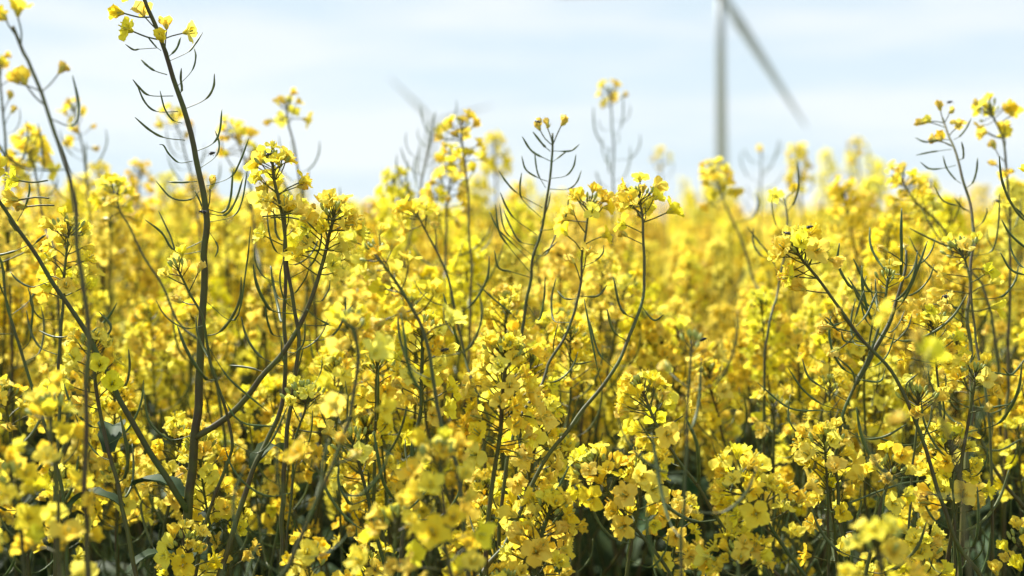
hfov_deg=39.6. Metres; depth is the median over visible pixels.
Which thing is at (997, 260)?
rapeseed plant
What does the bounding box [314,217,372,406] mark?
rapeseed plant
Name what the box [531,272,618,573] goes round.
rapeseed plant
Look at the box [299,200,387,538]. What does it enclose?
rapeseed plant
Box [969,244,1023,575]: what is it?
rapeseed plant
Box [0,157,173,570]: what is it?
rapeseed plant
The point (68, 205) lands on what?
rapeseed plant
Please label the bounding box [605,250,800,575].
rapeseed plant
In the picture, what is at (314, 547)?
rapeseed plant
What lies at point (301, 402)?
rapeseed plant
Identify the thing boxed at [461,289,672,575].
rapeseed plant
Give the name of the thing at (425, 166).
rapeseed plant
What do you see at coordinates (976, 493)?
rapeseed plant
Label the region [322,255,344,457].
rapeseed plant
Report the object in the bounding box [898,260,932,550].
rapeseed plant
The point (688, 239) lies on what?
rapeseed plant
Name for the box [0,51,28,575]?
rapeseed plant
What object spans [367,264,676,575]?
rapeseed plant
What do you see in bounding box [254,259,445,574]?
rapeseed plant
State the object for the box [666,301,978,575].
rapeseed plant
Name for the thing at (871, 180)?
rapeseed plant
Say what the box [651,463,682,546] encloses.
rapeseed plant
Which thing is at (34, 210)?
rapeseed plant
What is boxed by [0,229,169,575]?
rapeseed plant
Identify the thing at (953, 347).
rapeseed plant
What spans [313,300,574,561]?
rapeseed plant
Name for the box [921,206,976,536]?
rapeseed plant
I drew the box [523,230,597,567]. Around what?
rapeseed plant
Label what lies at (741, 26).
wind turbine
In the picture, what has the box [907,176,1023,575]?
rapeseed plant
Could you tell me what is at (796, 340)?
rapeseed plant
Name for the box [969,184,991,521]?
rapeseed plant
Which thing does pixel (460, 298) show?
rapeseed plant
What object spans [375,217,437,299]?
rapeseed plant
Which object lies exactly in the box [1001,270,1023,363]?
rapeseed plant
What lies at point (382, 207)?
rapeseed plant
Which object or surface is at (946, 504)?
rapeseed plant
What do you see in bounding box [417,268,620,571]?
rapeseed plant
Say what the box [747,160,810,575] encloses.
rapeseed plant
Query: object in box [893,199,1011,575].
rapeseed plant
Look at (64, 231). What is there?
rapeseed plant
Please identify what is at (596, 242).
rapeseed plant
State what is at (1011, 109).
rapeseed plant
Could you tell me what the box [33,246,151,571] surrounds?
rapeseed plant
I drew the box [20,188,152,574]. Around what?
rapeseed plant
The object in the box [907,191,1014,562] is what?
rapeseed plant
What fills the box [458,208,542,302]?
rapeseed plant
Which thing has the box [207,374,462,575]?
rapeseed plant
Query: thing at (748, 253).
rapeseed plant
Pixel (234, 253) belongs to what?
rapeseed plant
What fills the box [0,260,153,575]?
rapeseed plant
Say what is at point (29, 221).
rapeseed plant
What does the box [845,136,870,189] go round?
rapeseed plant
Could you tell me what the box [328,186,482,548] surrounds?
rapeseed plant
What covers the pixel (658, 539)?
rapeseed plant
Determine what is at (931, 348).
rapeseed plant
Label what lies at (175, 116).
rapeseed plant
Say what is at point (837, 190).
rapeseed plant
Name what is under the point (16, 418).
rapeseed plant
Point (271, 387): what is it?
rapeseed plant
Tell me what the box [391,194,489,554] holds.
rapeseed plant
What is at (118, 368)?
rapeseed plant
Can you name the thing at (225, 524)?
rapeseed plant
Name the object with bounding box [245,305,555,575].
rapeseed plant
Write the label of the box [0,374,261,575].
rapeseed plant
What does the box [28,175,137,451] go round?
rapeseed plant
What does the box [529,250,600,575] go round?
rapeseed plant
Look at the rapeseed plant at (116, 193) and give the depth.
1.35 m
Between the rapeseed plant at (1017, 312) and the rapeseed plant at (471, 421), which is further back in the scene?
the rapeseed plant at (1017, 312)
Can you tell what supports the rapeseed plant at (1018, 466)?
on the ground
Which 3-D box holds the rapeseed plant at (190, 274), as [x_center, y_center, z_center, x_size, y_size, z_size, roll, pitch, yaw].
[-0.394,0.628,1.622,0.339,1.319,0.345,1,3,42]
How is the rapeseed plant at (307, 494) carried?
on the ground
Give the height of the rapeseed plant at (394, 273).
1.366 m
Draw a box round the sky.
[0,0,1023,223]
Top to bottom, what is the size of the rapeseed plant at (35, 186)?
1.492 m
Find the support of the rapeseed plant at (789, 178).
on the ground
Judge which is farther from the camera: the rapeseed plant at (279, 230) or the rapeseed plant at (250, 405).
the rapeseed plant at (279, 230)
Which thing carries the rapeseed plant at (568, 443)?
on the ground
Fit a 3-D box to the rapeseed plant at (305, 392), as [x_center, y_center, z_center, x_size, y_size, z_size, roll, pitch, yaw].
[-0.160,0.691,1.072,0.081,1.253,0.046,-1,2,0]
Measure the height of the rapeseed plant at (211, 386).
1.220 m
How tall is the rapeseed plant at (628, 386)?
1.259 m
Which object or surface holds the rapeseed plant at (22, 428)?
on the ground
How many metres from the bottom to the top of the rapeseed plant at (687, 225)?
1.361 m
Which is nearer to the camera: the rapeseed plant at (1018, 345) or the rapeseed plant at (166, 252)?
the rapeseed plant at (1018, 345)
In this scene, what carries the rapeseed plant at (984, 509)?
on the ground
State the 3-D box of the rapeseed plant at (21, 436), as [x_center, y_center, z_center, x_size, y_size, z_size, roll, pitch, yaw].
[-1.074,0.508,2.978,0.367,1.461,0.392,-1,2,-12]
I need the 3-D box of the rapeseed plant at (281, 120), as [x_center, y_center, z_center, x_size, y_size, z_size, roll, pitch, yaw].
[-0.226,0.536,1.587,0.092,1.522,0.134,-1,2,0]
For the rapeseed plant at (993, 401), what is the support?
on the ground
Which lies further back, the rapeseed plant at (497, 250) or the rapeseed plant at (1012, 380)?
the rapeseed plant at (497, 250)
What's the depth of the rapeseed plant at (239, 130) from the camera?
1.67 m
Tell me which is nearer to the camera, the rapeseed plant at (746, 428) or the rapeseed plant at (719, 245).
the rapeseed plant at (719, 245)
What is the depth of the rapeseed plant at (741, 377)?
1.57 m
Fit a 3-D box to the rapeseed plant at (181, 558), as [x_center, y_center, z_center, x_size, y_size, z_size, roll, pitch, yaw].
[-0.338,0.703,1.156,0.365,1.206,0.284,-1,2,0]
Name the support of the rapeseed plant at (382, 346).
on the ground
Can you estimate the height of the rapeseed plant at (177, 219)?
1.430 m
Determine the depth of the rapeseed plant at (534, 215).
2.73 m
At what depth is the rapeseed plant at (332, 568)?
2.28 m
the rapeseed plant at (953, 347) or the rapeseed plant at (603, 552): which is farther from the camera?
the rapeseed plant at (603, 552)
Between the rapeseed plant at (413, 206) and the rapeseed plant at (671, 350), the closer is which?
the rapeseed plant at (413, 206)
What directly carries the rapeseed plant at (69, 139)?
on the ground
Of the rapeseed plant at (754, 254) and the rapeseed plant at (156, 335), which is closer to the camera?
the rapeseed plant at (156, 335)
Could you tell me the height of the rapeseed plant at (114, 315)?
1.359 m
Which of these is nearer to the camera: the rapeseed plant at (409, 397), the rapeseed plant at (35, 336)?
the rapeseed plant at (409, 397)
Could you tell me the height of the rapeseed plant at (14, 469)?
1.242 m
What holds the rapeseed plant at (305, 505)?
on the ground
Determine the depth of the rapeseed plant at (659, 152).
3.17 m
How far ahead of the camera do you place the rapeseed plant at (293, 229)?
1.09 m
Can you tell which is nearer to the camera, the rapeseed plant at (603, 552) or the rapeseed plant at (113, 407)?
the rapeseed plant at (113, 407)
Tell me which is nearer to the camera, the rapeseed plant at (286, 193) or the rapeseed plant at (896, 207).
the rapeseed plant at (896, 207)
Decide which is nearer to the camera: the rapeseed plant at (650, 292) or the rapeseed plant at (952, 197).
the rapeseed plant at (650, 292)
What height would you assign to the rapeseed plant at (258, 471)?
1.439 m
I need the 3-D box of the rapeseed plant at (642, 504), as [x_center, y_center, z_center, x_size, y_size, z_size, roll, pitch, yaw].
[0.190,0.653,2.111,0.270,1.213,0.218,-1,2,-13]
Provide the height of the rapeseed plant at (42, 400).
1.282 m
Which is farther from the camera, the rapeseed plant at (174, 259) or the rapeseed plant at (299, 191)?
the rapeseed plant at (299, 191)
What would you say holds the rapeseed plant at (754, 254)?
on the ground
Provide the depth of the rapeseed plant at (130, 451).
3.82 m
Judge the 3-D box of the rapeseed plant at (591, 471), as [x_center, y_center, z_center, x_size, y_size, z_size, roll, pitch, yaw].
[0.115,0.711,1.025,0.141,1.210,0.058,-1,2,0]
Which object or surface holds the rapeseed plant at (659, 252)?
on the ground
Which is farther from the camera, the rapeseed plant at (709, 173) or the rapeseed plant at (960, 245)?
the rapeseed plant at (709, 173)
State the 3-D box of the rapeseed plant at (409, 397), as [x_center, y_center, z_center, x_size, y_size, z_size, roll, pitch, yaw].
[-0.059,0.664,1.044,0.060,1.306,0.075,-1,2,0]
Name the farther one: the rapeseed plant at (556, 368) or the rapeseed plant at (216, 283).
the rapeseed plant at (216, 283)
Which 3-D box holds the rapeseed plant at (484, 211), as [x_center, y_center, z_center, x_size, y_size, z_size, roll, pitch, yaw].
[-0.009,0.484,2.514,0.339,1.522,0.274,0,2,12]
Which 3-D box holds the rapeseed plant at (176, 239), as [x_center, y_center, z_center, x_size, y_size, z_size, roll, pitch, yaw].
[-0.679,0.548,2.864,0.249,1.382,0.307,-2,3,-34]
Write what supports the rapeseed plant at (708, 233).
on the ground
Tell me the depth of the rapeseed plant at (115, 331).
1.80 m
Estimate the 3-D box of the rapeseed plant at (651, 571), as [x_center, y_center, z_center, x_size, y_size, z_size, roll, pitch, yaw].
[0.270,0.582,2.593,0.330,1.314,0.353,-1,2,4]
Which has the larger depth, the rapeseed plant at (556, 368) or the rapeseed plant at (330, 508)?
the rapeseed plant at (330, 508)
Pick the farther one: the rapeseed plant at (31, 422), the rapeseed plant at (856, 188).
the rapeseed plant at (856, 188)
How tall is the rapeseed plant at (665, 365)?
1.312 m
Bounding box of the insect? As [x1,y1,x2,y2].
[440,347,449,353]
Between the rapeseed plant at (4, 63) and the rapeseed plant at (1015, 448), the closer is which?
the rapeseed plant at (4, 63)
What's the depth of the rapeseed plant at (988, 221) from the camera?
2.86 m
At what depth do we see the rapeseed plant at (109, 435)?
1.06 m
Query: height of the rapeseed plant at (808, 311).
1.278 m
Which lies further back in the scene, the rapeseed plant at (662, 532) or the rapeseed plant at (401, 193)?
the rapeseed plant at (662, 532)
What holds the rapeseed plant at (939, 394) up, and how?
on the ground
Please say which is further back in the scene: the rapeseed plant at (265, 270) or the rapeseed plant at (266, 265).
the rapeseed plant at (266, 265)
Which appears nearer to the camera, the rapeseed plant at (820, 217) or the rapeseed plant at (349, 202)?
the rapeseed plant at (349, 202)
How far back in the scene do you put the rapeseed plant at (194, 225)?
2.07 m
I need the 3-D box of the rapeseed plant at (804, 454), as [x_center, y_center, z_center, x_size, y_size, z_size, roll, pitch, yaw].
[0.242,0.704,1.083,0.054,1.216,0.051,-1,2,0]
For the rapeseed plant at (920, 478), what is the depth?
3.25 m
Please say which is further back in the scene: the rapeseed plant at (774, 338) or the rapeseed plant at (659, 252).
the rapeseed plant at (659, 252)
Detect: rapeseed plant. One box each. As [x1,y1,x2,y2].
[0,0,91,575]
[0,0,371,573]
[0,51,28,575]
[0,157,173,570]
[0,199,39,561]
[0,210,90,575]
[0,220,78,567]
[0,222,67,568]
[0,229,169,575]
[0,229,199,573]
[0,236,70,575]
[0,253,54,534]
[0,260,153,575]
[0,285,34,568]
[0,296,160,575]
[0,338,48,492]
[0,353,128,564]
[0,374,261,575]
[0,403,23,460]
[0,447,66,575]
[1,184,79,548]
[7,122,69,565]
[7,373,253,575]
[8,215,74,560]
[8,369,104,575]
[10,180,107,561]
[10,223,170,565]
[17,299,151,567]
[19,363,92,575]
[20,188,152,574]
[26,206,116,575]
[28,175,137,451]
[29,179,149,538]
[31,363,300,574]
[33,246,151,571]
[36,183,215,575]
[37,260,306,575]
[50,97,107,575]
[60,320,143,575]
[71,226,126,552]
[79,234,142,526]
[88,172,233,575]
[90,235,281,567]
[90,405,323,575]
[103,359,262,575]
[110,272,321,575]
[111,241,238,561]
[114,202,259,575]
[116,171,251,561]
[120,197,190,441]
[123,186,265,575]
[126,220,195,575]
[129,200,188,540]
[133,191,245,515]
[138,197,295,575]
[140,230,230,544]
[153,183,218,543]
[154,102,220,570]
[156,244,287,575]
[163,221,293,575]
[165,269,410,575]
[167,220,293,553]
[169,197,323,515]
[173,346,510,575]
[200,217,333,575]
[205,259,369,573]
[207,189,382,573]
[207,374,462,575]
[209,190,309,538]
[216,114,272,572]
[216,178,327,575]
[221,286,396,575]
[224,375,336,575]
[240,187,316,463]
[241,226,281,498]
[243,140,346,575]
[244,304,391,575]
[245,209,335,564]
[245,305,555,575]
[246,178,323,514]
[248,249,307,516]
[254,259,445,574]
[259,233,327,548]
[259,243,343,534]
[262,87,340,571]
[270,166,485,575]
[277,180,432,574]
[277,319,488,575]
[280,421,528,575]
[296,256,457,525]
[298,227,445,546]
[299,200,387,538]
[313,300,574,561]
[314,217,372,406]
[319,239,542,575]
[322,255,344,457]
[323,349,470,575]
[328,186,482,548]
[337,392,673,575]
[341,221,482,575]
[343,490,427,575]
[354,197,501,575]
[363,302,622,575]
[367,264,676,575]
[373,304,462,575]
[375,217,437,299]
[379,280,602,573]
[386,100,466,557]
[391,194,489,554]
[394,426,501,575]
[402,225,513,546]
[410,336,531,575]
[414,142,491,575]
[416,128,549,575]
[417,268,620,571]
[420,233,439,520]
[428,206,502,256]
[428,209,521,508]
[433,108,503,519]
[438,427,716,575]
[444,295,563,437]
[450,258,545,495]
[454,319,569,575]
[455,317,482,526]
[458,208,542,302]
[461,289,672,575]
[478,114,580,534]
[479,171,684,575]
[486,235,682,575]
[493,276,665,575]
[496,408,610,571]
[496,482,580,575]
[497,181,615,572]
[499,212,649,575]
[500,194,705,575]
[505,231,706,575]
[512,267,615,572]
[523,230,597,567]
[528,204,626,269]
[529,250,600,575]
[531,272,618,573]
[542,225,712,575]
[561,310,696,575]
[565,441,672,575]
[576,245,653,542]
[581,222,641,575]
[582,197,646,253]
[585,245,719,575]
[593,79,640,356]
[595,219,654,518]
[602,346,694,575]
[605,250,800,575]
[609,234,665,275]
[614,369,780,575]
[616,311,756,575]
[617,218,721,537]
[629,215,734,525]
[639,230,738,575]
[640,233,788,575]
[647,283,808,571]
[650,146,672,475]
[650,290,730,571]
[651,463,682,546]
[652,222,742,540]
[663,224,804,557]
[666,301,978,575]
[672,384,891,575]
[677,233,794,569]
[679,217,791,575]
[683,280,834,575]
[685,295,878,575]
[688,204,771,511]
[689,285,933,574]
[693,528,776,575]
[694,244,816,569]
[695,224,920,575]
[698,156,782,574]
[701,271,902,575]
[705,293,893,575]
[706,270,818,532]
[708,441,822,575]
[712,225,760,575]
[718,213,970,575]
[722,247,777,548]
[733,334,969,575]
[734,237,797,439]
[740,140,782,448]
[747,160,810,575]
[753,205,903,509]
[756,320,922,575]
[758,208,967,563]
[763,171,958,541]
[763,232,848,481]
[763,352,1023,575]
[766,236,905,428]
[767,222,982,575]
[771,212,829,495]
[782,237,830,522]
[784,142,822,553]
[790,417,865,575]
[792,251,960,552]
[796,175,1023,540]
[812,182,945,498]
[812,441,925,575]
[831,243,925,495]
[831,246,1018,560]
[838,513,927,575]
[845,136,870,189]
[845,188,968,564]
[850,249,955,513]
[855,232,1023,571]
[856,373,953,574]
[860,298,987,575]
[884,266,1023,575]
[885,160,1002,575]
[888,421,996,575]
[889,221,982,525]
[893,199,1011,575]
[896,297,975,575]
[897,251,968,547]
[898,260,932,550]
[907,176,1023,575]
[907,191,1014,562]
[908,218,1017,572]
[909,100,1023,575]
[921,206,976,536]
[923,354,1023,575]
[925,266,1023,575]
[929,322,1023,526]
[935,231,1018,575]
[959,206,993,526]
[959,251,1022,536]
[961,252,1023,575]
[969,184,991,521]
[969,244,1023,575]
[971,92,1023,575]
[971,315,1023,575]
[971,318,1023,488]
[976,246,1022,531]
[976,384,1023,554]
[977,215,1023,575]
[983,336,1023,483]
[983,410,1023,575]
[999,156,1023,375]
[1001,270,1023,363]
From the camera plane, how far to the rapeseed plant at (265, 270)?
2.35 m
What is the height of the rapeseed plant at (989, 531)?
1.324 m
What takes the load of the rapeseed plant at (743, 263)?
on the ground
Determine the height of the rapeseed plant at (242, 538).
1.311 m
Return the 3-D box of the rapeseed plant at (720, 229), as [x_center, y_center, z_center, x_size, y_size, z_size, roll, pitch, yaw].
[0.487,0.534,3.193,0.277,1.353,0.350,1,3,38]
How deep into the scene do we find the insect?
1.01 m
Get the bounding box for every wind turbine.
[388,77,494,201]
[715,0,806,213]
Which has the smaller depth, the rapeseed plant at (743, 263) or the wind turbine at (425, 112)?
the rapeseed plant at (743, 263)
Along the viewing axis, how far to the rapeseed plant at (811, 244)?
1.05 m
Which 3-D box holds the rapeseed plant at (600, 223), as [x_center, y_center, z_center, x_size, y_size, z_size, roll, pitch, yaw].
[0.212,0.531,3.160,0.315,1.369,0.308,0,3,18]
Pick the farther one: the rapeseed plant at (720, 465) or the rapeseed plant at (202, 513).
the rapeseed plant at (202, 513)
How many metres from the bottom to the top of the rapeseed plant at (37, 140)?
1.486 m
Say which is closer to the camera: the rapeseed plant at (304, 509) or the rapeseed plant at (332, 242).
the rapeseed plant at (332, 242)
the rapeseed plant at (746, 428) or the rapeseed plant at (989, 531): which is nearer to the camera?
the rapeseed plant at (989, 531)
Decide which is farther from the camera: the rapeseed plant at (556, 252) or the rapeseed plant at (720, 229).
the rapeseed plant at (720, 229)
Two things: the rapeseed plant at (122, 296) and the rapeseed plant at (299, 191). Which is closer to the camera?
the rapeseed plant at (122, 296)
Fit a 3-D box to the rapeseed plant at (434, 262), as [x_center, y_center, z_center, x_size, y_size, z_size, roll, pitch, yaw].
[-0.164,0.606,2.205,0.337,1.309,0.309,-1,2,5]
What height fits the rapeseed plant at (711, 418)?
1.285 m
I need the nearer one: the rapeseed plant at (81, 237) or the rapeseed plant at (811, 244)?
the rapeseed plant at (811, 244)
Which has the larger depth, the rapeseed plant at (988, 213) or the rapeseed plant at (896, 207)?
the rapeseed plant at (988, 213)
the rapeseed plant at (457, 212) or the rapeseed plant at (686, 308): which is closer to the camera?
the rapeseed plant at (686, 308)
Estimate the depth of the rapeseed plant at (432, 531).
0.79 m
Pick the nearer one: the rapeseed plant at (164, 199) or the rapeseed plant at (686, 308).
the rapeseed plant at (686, 308)
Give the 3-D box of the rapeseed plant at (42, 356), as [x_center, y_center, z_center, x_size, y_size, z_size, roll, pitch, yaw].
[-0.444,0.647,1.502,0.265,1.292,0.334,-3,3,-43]
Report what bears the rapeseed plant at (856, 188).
on the ground
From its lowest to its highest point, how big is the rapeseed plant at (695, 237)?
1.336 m
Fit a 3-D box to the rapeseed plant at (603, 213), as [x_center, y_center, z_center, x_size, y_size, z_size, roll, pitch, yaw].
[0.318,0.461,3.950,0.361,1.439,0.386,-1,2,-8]
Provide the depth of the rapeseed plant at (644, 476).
1.07 m
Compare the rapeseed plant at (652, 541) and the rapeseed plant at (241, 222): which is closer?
the rapeseed plant at (241, 222)
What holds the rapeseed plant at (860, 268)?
on the ground
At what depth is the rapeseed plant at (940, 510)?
2.07 m
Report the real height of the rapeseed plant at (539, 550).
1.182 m
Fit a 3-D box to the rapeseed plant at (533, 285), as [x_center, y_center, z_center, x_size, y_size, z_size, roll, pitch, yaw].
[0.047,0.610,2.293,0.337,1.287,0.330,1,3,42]
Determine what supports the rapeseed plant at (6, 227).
on the ground
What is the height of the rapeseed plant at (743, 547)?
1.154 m
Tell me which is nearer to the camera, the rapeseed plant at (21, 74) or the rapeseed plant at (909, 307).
the rapeseed plant at (21, 74)
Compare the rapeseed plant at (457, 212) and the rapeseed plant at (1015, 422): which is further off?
the rapeseed plant at (457, 212)
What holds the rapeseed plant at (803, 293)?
on the ground
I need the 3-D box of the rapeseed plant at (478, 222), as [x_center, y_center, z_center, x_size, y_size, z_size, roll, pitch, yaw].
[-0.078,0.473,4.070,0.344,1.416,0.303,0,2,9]
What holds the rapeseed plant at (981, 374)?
on the ground
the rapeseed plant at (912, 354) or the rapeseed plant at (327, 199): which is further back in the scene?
the rapeseed plant at (912, 354)
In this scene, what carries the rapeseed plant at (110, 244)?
on the ground
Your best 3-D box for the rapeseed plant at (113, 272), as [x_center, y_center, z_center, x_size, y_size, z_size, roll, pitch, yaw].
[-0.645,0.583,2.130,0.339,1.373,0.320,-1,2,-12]
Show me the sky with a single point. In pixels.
(867, 69)
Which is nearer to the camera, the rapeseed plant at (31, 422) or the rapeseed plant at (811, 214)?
the rapeseed plant at (31, 422)
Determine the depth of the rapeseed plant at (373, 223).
2.38 m
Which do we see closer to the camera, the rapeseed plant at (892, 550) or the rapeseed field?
the rapeseed plant at (892, 550)
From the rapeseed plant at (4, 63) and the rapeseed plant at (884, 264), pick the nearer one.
the rapeseed plant at (884, 264)
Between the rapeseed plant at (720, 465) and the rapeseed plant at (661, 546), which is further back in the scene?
the rapeseed plant at (661, 546)
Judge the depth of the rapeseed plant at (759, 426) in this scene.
1.26 m
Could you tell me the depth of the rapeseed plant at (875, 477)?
1.46 m
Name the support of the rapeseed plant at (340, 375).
on the ground
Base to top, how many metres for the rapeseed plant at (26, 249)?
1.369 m
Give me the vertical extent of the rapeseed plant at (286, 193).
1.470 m
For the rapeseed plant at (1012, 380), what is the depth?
1.52 m
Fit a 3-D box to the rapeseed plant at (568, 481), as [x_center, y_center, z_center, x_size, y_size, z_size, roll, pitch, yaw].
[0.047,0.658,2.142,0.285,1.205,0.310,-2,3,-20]
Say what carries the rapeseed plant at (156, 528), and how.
on the ground
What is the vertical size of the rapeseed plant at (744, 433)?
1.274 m
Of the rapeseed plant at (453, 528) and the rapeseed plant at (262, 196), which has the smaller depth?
the rapeseed plant at (262, 196)
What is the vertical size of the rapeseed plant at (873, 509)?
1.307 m
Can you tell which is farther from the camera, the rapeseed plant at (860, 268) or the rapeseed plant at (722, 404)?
the rapeseed plant at (860, 268)
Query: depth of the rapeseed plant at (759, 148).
2.47 m
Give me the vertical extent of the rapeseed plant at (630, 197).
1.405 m
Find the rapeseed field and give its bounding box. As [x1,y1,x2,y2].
[8,148,1019,569]
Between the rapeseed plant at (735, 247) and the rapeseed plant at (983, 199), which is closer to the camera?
the rapeseed plant at (735, 247)
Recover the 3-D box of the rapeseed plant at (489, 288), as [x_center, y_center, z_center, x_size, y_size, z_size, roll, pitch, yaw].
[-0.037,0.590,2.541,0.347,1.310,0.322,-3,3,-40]
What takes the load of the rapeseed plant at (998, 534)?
on the ground
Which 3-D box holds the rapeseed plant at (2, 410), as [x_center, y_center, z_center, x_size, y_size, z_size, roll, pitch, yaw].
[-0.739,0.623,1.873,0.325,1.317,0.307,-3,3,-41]
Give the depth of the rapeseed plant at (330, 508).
1.71 m
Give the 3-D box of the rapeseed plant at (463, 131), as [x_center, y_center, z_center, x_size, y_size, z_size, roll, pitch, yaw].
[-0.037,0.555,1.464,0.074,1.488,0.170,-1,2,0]
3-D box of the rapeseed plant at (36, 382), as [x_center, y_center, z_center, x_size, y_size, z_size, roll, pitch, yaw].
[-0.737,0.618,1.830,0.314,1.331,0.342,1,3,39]
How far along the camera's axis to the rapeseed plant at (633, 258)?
2.08 m
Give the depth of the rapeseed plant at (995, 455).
1.47 m
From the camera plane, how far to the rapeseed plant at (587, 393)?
1.36 m
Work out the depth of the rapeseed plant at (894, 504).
1.01 m
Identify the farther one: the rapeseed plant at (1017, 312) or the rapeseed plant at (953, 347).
the rapeseed plant at (1017, 312)
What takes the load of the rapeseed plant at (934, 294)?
on the ground
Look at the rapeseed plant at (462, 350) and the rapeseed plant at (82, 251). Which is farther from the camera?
the rapeseed plant at (82, 251)
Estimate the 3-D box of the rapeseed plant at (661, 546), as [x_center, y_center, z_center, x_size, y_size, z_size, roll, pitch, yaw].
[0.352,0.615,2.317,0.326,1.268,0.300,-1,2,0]
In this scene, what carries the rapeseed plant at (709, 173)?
on the ground
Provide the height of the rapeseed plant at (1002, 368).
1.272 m
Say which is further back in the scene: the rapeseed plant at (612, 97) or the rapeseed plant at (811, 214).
the rapeseed plant at (811, 214)
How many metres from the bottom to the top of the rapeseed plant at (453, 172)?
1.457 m
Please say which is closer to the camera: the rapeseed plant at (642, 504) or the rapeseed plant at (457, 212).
the rapeseed plant at (642, 504)
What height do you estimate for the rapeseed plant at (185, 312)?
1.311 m
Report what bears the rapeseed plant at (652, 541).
on the ground
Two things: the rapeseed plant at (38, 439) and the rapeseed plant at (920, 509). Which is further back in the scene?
the rapeseed plant at (38, 439)
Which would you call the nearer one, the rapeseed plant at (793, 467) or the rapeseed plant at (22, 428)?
the rapeseed plant at (22, 428)
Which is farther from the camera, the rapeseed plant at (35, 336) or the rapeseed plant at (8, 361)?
the rapeseed plant at (35, 336)
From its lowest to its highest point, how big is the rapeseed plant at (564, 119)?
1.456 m
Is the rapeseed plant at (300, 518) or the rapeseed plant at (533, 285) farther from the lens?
the rapeseed plant at (300, 518)
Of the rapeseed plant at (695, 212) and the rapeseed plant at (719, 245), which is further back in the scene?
the rapeseed plant at (695, 212)
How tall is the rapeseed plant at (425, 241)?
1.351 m
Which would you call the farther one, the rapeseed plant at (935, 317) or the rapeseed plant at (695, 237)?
the rapeseed plant at (695, 237)
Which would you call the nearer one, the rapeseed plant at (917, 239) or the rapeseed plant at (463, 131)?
the rapeseed plant at (463, 131)
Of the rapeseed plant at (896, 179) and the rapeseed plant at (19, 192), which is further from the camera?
the rapeseed plant at (19, 192)
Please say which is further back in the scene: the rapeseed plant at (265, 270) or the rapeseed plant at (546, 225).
the rapeseed plant at (546, 225)
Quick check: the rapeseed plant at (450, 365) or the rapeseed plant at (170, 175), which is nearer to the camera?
the rapeseed plant at (450, 365)
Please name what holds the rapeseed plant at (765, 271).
on the ground
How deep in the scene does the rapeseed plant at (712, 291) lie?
1.98 m
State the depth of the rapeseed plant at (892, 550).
0.73 m
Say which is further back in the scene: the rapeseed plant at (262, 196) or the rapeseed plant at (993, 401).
the rapeseed plant at (993, 401)
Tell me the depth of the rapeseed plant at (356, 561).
0.84 m
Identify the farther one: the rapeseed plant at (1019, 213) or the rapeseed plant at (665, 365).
the rapeseed plant at (1019, 213)
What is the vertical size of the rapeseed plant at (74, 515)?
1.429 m
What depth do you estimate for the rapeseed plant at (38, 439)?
2.85 m
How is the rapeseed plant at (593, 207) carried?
on the ground
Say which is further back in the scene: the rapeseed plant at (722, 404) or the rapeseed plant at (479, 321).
the rapeseed plant at (479, 321)
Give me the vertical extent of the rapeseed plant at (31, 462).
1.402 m
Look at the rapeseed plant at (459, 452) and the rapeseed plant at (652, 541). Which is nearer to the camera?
the rapeseed plant at (459, 452)
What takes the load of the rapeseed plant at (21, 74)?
on the ground

